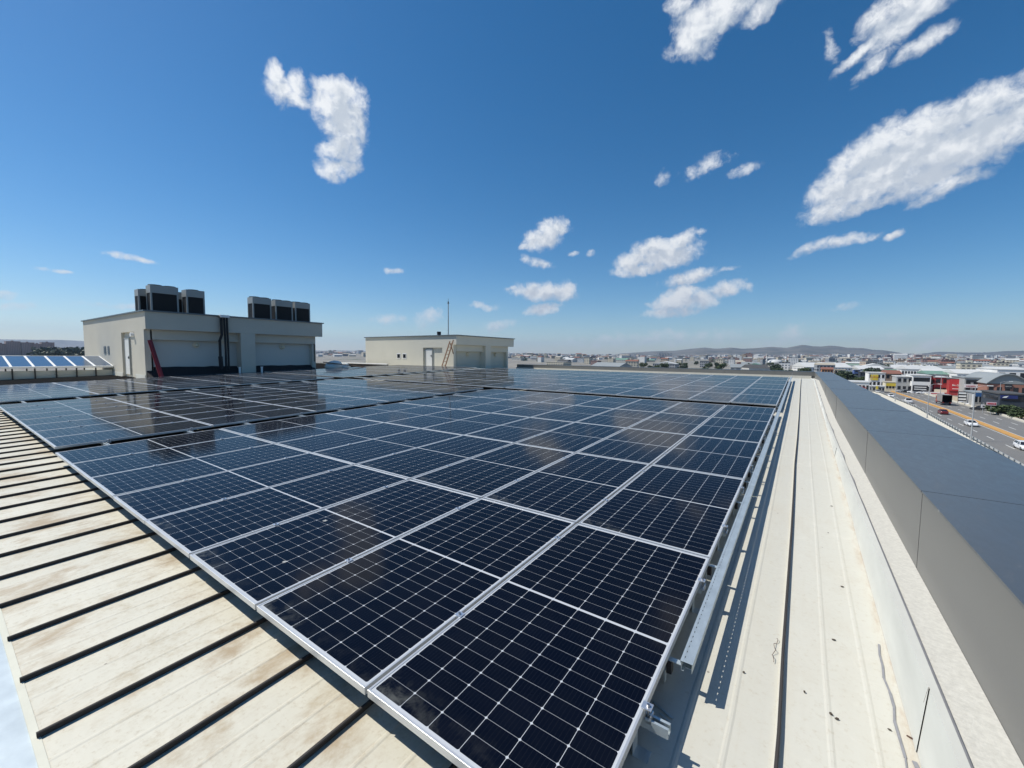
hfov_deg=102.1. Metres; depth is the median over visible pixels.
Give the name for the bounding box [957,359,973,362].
apartment block
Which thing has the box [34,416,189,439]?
solar panel
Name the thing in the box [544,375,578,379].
solar panel
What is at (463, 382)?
solar panel
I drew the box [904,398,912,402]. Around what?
pickup
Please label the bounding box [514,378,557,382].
solar panel
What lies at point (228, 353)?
pipe
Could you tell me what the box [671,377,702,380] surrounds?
solar panel
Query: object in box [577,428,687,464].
solar panel
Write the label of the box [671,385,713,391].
solar panel
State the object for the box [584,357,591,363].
apartment block
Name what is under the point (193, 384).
solar panel
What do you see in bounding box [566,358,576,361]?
hall
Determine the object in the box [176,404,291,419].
solar panel
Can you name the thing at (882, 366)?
hall
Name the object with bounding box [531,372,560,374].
solar panel
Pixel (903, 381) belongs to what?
shop
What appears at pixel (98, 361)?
tilted collector
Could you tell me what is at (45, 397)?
solar panel
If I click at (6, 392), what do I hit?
solar panel
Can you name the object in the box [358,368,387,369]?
solar panel
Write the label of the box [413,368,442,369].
solar panel
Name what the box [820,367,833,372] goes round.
shop
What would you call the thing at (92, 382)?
solar panel
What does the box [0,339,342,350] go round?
hills
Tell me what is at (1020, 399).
window
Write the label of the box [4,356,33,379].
tilted collector
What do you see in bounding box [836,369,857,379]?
tree
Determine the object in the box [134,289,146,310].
fan unit
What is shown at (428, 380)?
solar panel
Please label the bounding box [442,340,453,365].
ladder
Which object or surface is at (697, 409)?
solar panel
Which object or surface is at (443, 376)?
solar panel
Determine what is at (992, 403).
road sign
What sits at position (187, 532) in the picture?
solar panel
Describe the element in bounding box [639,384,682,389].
solar panel
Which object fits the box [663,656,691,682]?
tray bracket
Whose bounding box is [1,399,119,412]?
solar panel
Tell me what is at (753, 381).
solar panel
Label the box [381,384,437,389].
solar panel
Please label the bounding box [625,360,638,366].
apartment block
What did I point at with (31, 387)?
solar panel
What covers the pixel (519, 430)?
solar panel
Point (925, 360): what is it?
apartment block
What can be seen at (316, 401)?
solar panel
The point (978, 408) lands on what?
parked car
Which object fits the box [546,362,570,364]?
hall
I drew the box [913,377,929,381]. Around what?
window
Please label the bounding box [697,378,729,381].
solar panel
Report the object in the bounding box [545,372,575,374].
solar panel
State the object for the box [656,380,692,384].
solar panel
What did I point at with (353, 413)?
solar panel
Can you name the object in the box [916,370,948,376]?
hall
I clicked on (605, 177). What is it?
sky
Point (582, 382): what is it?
solar panel
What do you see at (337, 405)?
solar panel
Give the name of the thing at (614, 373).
solar panel
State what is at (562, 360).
hall
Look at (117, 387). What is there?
solar panel
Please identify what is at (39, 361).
tilted collector
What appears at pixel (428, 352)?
door
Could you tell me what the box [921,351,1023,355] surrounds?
hills
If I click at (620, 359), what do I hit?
hall
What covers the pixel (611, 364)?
hall
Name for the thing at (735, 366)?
hall
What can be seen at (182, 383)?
solar panel
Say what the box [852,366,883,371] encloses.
hall
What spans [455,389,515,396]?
solar panel
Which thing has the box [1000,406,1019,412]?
tree
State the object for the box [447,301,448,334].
lightning mast
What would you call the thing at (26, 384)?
solar panel
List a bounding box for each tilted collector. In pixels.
[0,356,10,368]
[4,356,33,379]
[25,356,54,378]
[45,356,75,377]
[65,356,94,376]
[83,356,112,375]
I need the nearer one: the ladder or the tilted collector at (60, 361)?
the tilted collector at (60, 361)
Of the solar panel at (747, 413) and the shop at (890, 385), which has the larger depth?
the shop at (890, 385)
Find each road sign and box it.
[957,391,966,404]
[986,402,996,414]
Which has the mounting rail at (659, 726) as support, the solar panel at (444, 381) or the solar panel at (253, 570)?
the solar panel at (253, 570)
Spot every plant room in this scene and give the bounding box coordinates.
[81,310,323,377]
[364,335,513,367]
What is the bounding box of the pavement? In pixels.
[873,392,986,447]
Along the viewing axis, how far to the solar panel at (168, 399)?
12.23 m
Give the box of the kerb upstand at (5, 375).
[0,370,112,379]
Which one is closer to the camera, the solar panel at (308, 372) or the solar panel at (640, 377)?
the solar panel at (640, 377)
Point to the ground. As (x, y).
(358, 358)
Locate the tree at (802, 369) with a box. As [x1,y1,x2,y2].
[797,367,807,370]
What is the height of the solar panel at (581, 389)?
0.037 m
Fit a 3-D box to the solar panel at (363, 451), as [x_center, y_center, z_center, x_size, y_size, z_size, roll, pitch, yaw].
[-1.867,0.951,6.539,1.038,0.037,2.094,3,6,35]
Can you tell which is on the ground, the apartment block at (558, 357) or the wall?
the apartment block at (558, 357)
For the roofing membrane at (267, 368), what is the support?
attached to the plant room at (119, 343)
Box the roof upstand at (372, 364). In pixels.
[341,362,388,365]
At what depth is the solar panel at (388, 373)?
23.63 m
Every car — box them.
[937,409,948,414]
[964,419,978,426]
[969,406,985,410]
[1013,440,1023,449]
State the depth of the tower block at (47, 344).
1253.48 m
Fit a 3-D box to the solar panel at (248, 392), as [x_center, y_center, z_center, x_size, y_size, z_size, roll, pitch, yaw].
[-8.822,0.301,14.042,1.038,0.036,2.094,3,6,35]
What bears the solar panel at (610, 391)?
on the rail
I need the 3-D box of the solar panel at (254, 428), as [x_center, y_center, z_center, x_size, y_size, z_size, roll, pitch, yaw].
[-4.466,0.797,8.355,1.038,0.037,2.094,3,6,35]
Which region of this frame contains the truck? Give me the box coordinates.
[935,394,952,404]
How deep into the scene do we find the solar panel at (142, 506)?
4.57 m
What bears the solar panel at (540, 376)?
on the rail
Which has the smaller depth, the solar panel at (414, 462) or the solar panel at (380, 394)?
the solar panel at (414, 462)
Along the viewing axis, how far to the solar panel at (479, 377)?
20.03 m
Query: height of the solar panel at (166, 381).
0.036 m
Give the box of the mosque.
[765,359,781,363]
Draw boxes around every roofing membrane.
[147,366,238,377]
[256,365,314,372]
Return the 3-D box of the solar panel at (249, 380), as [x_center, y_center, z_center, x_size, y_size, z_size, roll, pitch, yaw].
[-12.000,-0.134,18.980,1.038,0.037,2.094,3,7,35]
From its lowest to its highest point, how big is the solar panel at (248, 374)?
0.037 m
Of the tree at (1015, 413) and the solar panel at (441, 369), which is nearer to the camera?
the solar panel at (441, 369)
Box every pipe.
[218,317,223,368]
[222,317,226,369]
[226,318,229,369]
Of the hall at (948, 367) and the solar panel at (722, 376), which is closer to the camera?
the solar panel at (722, 376)
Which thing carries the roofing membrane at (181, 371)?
attached to the plant room at (119, 343)
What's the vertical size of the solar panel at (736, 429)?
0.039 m
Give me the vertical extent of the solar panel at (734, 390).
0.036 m
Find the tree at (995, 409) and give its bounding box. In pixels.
[984,403,1015,414]
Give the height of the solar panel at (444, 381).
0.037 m
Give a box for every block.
[0,343,6,354]
[4,340,20,354]
[20,342,34,354]
[32,343,41,348]
[39,342,54,347]
[538,356,543,361]
[555,356,562,361]
[577,358,583,362]
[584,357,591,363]
[608,358,615,362]
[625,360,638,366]
[639,356,646,362]
[700,361,708,367]
[716,358,723,363]
[728,358,734,364]
[743,357,751,361]
[746,353,752,360]
[760,358,768,364]
[779,362,789,369]
[789,356,798,365]
[814,363,834,372]
[825,357,834,361]
[834,369,845,373]
[838,357,850,362]
[858,371,864,377]
[859,359,877,365]
[894,358,904,362]
[921,357,935,361]
[938,359,954,362]
[940,362,954,365]
[956,360,982,368]
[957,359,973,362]
[973,359,990,364]
[989,360,1009,366]
[1004,355,1015,358]
[1005,359,1019,362]
[1012,362,1023,366]
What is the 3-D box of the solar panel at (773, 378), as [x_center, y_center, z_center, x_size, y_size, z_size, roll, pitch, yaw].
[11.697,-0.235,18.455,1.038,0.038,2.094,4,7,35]
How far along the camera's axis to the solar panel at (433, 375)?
21.66 m
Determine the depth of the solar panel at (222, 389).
15.10 m
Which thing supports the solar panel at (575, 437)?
on the rail
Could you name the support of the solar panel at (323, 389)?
on the rail
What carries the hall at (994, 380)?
on the ground
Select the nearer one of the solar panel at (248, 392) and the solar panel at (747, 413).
the solar panel at (747, 413)
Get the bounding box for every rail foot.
[632,731,651,763]
[692,598,699,613]
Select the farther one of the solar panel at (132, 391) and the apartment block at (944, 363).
the apartment block at (944, 363)
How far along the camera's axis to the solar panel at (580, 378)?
19.09 m
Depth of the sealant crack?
1.90 m
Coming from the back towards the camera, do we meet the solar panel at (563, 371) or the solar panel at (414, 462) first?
the solar panel at (563, 371)
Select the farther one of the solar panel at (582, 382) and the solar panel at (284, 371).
the solar panel at (284, 371)
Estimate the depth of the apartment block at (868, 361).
525.63 m
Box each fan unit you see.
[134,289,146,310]
[146,284,178,311]
[178,292,181,311]
[181,289,204,313]
[247,296,271,318]
[271,299,292,320]
[293,302,309,321]
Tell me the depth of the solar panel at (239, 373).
24.30 m
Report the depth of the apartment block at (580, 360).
1046.35 m
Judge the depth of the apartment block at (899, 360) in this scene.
747.35 m
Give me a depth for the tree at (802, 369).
406.55 m
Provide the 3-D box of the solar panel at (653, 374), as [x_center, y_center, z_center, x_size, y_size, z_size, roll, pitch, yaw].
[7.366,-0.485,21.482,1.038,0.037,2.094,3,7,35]
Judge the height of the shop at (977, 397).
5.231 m
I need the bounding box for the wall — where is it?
[516,364,814,378]
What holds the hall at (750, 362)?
on the ground
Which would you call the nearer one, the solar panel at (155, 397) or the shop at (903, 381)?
the solar panel at (155, 397)
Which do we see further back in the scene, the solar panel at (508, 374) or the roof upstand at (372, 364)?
the roof upstand at (372, 364)
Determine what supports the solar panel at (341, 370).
on the rail
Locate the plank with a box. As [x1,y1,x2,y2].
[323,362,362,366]
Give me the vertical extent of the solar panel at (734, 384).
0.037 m
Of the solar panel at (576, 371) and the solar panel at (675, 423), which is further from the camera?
the solar panel at (576, 371)
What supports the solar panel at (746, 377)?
on the rail
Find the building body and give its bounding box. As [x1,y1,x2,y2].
[835,452,925,746]
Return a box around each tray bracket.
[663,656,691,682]
[705,564,716,582]
[733,501,741,514]
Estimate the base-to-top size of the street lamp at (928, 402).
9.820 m
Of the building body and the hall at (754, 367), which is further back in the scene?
the hall at (754, 367)
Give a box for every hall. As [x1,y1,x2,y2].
[512,358,526,360]
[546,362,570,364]
[557,359,571,362]
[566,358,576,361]
[591,362,632,366]
[616,358,629,361]
[653,361,678,367]
[729,364,751,369]
[741,362,760,363]
[741,364,769,369]
[791,362,852,371]
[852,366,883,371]
[861,363,892,368]
[893,365,941,368]
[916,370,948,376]
[919,368,975,370]
[937,366,991,368]
[966,371,1023,392]
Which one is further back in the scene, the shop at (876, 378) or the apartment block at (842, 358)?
the apartment block at (842, 358)
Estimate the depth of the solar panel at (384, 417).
9.39 m
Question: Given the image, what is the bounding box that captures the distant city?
[316,350,1023,360]
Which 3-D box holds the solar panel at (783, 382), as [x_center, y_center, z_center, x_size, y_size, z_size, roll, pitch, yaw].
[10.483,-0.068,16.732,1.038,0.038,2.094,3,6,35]
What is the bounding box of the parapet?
[811,372,1023,767]
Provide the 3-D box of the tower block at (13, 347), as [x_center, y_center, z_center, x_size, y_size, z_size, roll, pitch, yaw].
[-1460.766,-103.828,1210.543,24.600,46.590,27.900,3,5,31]
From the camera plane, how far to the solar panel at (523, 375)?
21.21 m
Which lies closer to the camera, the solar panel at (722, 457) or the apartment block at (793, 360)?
the solar panel at (722, 457)
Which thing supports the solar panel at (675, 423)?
on the rail
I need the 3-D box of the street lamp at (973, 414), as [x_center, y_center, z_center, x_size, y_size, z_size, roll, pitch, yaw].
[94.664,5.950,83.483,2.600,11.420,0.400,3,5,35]
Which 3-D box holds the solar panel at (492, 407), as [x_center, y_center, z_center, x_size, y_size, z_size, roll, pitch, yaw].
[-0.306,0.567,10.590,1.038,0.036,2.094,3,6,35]
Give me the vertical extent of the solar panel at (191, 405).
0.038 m
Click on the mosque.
(776, 361)
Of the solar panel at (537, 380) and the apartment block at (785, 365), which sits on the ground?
the apartment block at (785, 365)
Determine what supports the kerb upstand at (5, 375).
on the roof
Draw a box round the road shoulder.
[935,395,1023,419]
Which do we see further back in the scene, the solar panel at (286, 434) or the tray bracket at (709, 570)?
the solar panel at (286, 434)
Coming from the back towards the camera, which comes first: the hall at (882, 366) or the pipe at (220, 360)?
the hall at (882, 366)
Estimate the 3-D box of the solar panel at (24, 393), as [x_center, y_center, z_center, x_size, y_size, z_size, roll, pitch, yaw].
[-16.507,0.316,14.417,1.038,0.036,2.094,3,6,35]
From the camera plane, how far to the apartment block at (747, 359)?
930.44 m
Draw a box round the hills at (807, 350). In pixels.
[604,345,910,355]
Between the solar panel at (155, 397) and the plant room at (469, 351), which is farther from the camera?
the plant room at (469, 351)
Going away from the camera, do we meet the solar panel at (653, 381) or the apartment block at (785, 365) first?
the solar panel at (653, 381)
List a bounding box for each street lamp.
[926,384,932,417]
[969,385,991,439]
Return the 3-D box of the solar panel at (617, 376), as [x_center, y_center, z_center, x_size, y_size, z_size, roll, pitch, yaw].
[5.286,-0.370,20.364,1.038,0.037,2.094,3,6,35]
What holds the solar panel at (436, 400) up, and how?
on the rail
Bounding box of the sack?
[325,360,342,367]
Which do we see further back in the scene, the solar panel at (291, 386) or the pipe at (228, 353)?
the pipe at (228, 353)
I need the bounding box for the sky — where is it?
[0,0,1023,354]
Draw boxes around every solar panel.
[0,383,55,386]
[0,384,58,387]
[0,385,63,389]
[0,386,71,391]
[0,388,75,393]
[0,389,83,395]
[0,391,88,398]
[0,392,98,402]
[0,397,109,408]
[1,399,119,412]
[6,402,131,416]
[12,405,142,420]
[18,408,158,426]
[25,412,173,432]
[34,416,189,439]
[43,420,211,448]
[54,379,116,383]
[55,429,243,465]
[59,380,123,384]
[64,381,131,385]
[68,382,139,387]
[70,435,273,480]
[73,383,149,388]
[80,385,156,390]
[87,386,162,391]
[89,443,308,498]
[92,387,176,394]
[104,391,195,398]
[113,393,208,401]
[113,453,353,523]
[117,377,173,379]
[124,377,177,380]
[124,395,221,404]
[130,378,186,381]
[136,379,195,382]
[136,397,234,407]
[143,380,205,384]
[145,465,408,557]
[147,399,252,411]
[151,381,214,385]
[160,402,270,415]
[163,382,224,386]
[169,383,239,388]
[171,374,218,376]
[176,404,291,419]
[178,375,230,377]
[187,376,234,378]
[189,386,259,392]
[190,479,479,609]
[193,408,314,426]
[196,376,243,379]
[197,387,273,394]
[206,377,254,380]
[210,389,289,396]
[215,378,266,381]
[219,372,259,374]
[221,413,351,435]
[224,390,304,398]
[225,379,278,382]
[230,373,267,375]
[232,373,274,375]
[234,380,290,384]
[241,392,321,401]
[244,374,289,376]
[246,418,383,443]
[255,375,295,377]
[255,394,340,403]
[256,382,309,386]
[257,498,574,694]
[263,375,304,378]
[265,383,326,388]
[267,370,305,372]
[271,376,317,379]
[273,371,304,372]
[273,396,364,407]
[276,423,419,452]
[281,377,333,380]
[281,384,344,389]
[283,371,322,373]
[290,371,325,374]
[292,386,356,391]
[294,399,387,411]
[300,372,343,374]
[306,369,341,370]
[308,379,358,382]
[309,387,378,393]
[312,373,347,375]
[312,428,461,464]
[320,373,361,376]
[321,380,372,383]
[326,370,357,371]
[327,403,423,417]
[328,388,393,395]
[332,374,377,377]
[333,381,387,385]
[342,370,371,372]
[345,371,378,372]
[346,382,402,386]
[347,390,416,398]
[354,406,453,422]
[356,435,513,479]
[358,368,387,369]
[362,371,391,373]
[363,375,406,379]
[366,383,416,387]
[367,392,441,401]
[367,523,709,767]
[369,372,407,374]
[376,369,409,370]
[377,376,418,380]
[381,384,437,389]
[385,409,488,428]
[392,367,422,368]
[392,377,436,381]
[398,373,436,375]
[399,370,433,372]
[399,395,475,405]
[403,385,461,391]
[407,378,454,382]
[411,443,573,497]
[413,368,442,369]
[419,374,452,376]
[422,387,482,394]
[422,413,528,434]
[424,379,473,383]
[427,397,506,408]
[428,368,452,370]
[431,374,464,377]
[435,371,460,373]
[442,380,489,384]
[444,372,476,373]
[444,375,479,378]
[451,367,476,368]
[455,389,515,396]
[458,372,486,374]
[458,376,499,379]
[460,400,537,412]
[461,369,479,371]
[461,381,509,386]
[466,417,573,442]
[468,370,499,371]
[476,373,507,375]
[476,377,518,380]
[478,368,504,369]
[482,382,529,387]
[482,391,544,399]
[483,453,649,524]
[487,370,507,372]
[488,373,521,376]
[493,402,573,417]
[494,377,536,381]
[497,371,528,372]
[503,374,535,376]
[505,383,555,389]
[506,369,529,370]
[508,392,573,401]
[512,371,539,373]
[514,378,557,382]
[516,422,625,452]
[519,369,545,370]
[521,375,559,377]
[530,384,581,390]
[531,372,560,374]
[531,405,612,421]
[534,370,558,371]
[538,379,579,383]
[542,395,603,404]
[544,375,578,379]
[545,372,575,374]
[549,370,576,371]
[556,385,604,392]
[561,373,592,375]
[561,380,603,384]
[562,371,590,372]
[563,376,596,379]
[577,397,641,408]
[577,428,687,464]
[578,409,658,428]
[578,465,743,560]
[584,371,608,373]
[584,387,636,394]
[585,377,618,380]
[585,381,627,386]
[586,374,616,376]
[600,372,627,373]
[605,374,635,377]
[606,378,641,382]
[611,382,651,388]
[615,399,680,412]
[616,388,667,397]
[618,372,645,374]
[625,375,655,378]
[629,413,709,434]
[631,379,666,383]
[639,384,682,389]
[641,373,669,375]
[647,376,678,379]
[650,390,701,399]
[652,435,759,481]
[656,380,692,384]
[660,402,725,417]
[661,373,688,376]
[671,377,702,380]
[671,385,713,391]
[682,374,711,377]
[685,381,722,386]
[688,392,739,402]
[690,417,768,443]
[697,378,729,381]
[704,387,745,393]
[706,375,734,378]
[712,405,774,422]
[715,382,752,387]
[725,379,757,383]
[731,376,761,379]
[731,394,780,405]
[741,388,782,395]
[749,383,784,389]
[755,380,786,384]
[759,376,788,380]
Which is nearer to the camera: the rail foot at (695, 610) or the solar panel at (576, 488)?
the rail foot at (695, 610)
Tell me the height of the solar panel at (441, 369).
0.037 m
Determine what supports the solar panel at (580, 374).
on the rail
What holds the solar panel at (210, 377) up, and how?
on the rail
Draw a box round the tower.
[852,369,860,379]
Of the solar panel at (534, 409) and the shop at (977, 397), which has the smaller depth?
the solar panel at (534, 409)
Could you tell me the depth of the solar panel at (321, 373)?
23.87 m
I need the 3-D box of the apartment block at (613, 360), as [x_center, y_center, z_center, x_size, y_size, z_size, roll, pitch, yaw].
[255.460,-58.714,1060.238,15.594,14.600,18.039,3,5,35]
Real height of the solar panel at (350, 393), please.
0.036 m
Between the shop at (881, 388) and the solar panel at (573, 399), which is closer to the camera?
the solar panel at (573, 399)
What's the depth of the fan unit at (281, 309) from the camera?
29.45 m
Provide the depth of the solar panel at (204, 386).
16.47 m
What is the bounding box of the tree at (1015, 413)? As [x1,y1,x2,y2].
[1005,406,1023,418]
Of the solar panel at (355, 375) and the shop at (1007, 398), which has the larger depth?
the shop at (1007, 398)
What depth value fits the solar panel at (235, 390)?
14.66 m
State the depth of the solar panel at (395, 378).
19.78 m
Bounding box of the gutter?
[0,634,37,767]
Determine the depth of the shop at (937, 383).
196.87 m
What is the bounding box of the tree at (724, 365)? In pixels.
[718,362,726,368]
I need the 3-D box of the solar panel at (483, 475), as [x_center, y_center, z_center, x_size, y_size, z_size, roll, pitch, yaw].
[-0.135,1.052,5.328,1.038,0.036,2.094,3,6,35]
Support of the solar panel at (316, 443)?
on the mounting rail at (723, 533)
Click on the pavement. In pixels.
(913, 409)
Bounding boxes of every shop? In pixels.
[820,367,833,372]
[849,380,870,389]
[865,372,884,384]
[869,385,885,392]
[881,370,901,380]
[882,381,895,390]
[892,375,910,389]
[906,374,931,393]
[930,375,933,391]
[933,376,949,393]
[946,378,958,395]
[951,376,980,391]
[963,390,981,405]
[980,390,1023,413]
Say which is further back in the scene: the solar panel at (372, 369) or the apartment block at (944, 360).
the apartment block at (944, 360)
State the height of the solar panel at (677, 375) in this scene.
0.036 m
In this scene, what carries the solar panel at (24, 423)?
on the mounting rail at (659, 726)
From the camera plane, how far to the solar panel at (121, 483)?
5.19 m
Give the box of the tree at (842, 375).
[836,372,846,378]
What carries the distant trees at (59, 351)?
on the ground
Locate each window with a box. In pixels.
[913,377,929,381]
[982,393,997,399]
[1001,397,1023,401]
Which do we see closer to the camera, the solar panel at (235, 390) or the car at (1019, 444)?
the solar panel at (235, 390)
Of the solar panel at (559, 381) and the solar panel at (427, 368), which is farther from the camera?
the solar panel at (427, 368)
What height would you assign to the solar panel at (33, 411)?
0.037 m
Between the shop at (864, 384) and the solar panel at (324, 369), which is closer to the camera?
the solar panel at (324, 369)
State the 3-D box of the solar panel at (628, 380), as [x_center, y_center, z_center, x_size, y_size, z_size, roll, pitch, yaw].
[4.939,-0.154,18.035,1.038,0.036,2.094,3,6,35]
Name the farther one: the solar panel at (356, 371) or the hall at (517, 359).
the hall at (517, 359)
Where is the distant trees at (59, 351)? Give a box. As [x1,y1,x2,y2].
[26,346,995,362]
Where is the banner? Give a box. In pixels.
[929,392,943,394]
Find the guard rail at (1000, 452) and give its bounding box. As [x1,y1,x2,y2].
[878,391,1023,465]
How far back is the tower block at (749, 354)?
1292.23 m
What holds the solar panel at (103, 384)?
on the mounting rail at (723, 533)
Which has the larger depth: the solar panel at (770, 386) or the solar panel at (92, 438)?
the solar panel at (770, 386)
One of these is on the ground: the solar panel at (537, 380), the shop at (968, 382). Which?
the shop at (968, 382)
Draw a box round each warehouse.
[896,369,919,374]
[943,369,981,377]
[976,367,1023,377]
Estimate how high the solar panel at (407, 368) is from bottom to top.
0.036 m
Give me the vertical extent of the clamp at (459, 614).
0.045 m
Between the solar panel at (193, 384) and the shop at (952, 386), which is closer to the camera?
the solar panel at (193, 384)
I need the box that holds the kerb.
[925,393,1023,421]
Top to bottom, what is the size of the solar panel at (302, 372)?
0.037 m
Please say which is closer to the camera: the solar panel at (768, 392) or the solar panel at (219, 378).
the solar panel at (768, 392)
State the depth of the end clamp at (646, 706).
1.73 m
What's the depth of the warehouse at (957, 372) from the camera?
292.76 m
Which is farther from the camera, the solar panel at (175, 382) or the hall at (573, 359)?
the hall at (573, 359)
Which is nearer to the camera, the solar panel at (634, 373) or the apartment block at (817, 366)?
the solar panel at (634, 373)
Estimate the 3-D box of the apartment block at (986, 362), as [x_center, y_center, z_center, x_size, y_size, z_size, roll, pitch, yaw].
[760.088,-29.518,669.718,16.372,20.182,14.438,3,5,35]
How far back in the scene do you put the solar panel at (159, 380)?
19.52 m
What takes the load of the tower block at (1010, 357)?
on the ground
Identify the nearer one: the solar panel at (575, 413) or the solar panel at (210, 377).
the solar panel at (575, 413)
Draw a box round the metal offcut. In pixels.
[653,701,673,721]
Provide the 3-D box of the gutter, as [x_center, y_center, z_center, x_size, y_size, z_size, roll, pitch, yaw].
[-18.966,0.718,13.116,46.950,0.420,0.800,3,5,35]
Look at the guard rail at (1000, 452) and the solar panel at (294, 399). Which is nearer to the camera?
the solar panel at (294, 399)
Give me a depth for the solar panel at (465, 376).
20.73 m
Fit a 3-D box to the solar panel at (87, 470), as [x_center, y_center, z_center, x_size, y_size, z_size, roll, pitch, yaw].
[-4.814,1.017,6.027,1.038,0.039,2.094,3,6,35]
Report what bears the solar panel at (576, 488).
on the mounting rail at (723, 533)
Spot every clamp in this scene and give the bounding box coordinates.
[455,611,464,618]
[641,700,653,723]
[698,577,705,590]
[722,524,727,533]
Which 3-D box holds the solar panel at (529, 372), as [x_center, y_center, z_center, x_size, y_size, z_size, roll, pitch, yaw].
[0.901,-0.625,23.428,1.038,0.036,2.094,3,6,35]
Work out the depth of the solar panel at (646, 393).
13.07 m
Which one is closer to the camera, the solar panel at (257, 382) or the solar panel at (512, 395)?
the solar panel at (512, 395)
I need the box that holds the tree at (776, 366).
[770,364,780,369]
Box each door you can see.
[124,338,131,374]
[425,349,432,365]
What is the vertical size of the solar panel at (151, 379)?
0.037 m
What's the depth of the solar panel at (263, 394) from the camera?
13.38 m
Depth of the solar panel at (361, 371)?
25.03 m
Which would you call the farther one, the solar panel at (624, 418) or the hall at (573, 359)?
the hall at (573, 359)
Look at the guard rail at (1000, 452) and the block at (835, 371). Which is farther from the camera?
the block at (835, 371)
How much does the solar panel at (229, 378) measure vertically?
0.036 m
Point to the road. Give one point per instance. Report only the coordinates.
(1000, 441)
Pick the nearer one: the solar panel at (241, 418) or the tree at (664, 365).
the solar panel at (241, 418)
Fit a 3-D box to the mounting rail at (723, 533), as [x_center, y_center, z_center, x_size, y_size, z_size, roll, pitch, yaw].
[-9.335,0.605,11.237,27.162,0.043,0.041,3,5,35]
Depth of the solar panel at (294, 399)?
12.10 m
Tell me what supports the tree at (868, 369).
on the ground
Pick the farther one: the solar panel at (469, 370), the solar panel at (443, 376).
the solar panel at (469, 370)
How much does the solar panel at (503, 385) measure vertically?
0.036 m
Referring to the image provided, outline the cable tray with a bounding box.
[680,377,791,673]
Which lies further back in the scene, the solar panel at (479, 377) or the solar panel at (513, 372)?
the solar panel at (513, 372)
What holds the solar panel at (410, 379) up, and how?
on the rail
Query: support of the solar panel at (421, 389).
on the rail
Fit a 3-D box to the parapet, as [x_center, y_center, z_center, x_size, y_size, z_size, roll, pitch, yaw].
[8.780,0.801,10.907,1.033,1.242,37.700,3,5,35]
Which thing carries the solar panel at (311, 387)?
on the rail
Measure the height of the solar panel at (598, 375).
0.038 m
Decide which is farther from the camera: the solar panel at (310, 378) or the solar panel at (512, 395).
the solar panel at (310, 378)
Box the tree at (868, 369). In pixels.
[866,367,877,371]
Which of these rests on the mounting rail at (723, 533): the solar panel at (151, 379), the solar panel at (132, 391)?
the solar panel at (132, 391)
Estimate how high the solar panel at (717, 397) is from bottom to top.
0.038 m
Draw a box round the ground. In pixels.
[0,351,957,396]
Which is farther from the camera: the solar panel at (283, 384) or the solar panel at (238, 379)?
the solar panel at (238, 379)
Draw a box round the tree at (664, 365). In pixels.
[660,362,669,367]
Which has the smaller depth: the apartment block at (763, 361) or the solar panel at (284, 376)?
the solar panel at (284, 376)
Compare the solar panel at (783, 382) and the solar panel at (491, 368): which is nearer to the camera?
the solar panel at (783, 382)
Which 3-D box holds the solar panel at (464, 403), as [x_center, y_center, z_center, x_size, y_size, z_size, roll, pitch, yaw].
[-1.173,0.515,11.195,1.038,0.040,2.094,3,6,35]
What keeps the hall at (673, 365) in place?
on the ground
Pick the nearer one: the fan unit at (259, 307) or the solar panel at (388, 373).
the solar panel at (388, 373)
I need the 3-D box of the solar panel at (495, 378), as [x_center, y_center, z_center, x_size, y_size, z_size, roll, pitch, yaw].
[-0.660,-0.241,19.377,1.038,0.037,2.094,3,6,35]
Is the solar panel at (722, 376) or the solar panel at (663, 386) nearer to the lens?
the solar panel at (663, 386)
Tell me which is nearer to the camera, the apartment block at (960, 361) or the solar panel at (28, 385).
the solar panel at (28, 385)
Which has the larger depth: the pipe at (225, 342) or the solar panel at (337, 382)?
the pipe at (225, 342)
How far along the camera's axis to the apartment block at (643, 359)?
1075.29 m
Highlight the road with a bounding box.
[884,391,1023,463]
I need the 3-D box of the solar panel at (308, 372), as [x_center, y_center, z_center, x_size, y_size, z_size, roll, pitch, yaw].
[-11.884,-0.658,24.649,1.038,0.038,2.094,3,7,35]
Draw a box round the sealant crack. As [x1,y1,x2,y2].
[878,644,918,767]
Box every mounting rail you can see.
[19,401,670,739]
[73,397,701,593]
[113,394,724,536]
[156,391,741,495]
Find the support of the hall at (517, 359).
on the ground
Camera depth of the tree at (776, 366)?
488.32 m
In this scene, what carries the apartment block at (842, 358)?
on the ground
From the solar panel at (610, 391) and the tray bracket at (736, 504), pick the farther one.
the solar panel at (610, 391)
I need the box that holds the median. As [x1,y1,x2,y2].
[890,391,1023,439]
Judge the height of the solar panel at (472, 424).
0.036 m
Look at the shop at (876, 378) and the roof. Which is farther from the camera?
the shop at (876, 378)
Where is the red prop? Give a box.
[147,340,163,376]
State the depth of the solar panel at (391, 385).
16.23 m
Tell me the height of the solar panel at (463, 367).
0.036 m
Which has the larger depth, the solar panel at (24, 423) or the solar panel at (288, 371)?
the solar panel at (288, 371)
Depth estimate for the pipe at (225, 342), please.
25.11 m
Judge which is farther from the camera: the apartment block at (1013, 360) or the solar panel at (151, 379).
the apartment block at (1013, 360)
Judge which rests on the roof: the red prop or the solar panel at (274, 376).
the red prop
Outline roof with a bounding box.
[0,363,920,767]
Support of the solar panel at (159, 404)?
on the mounting rail at (723, 533)

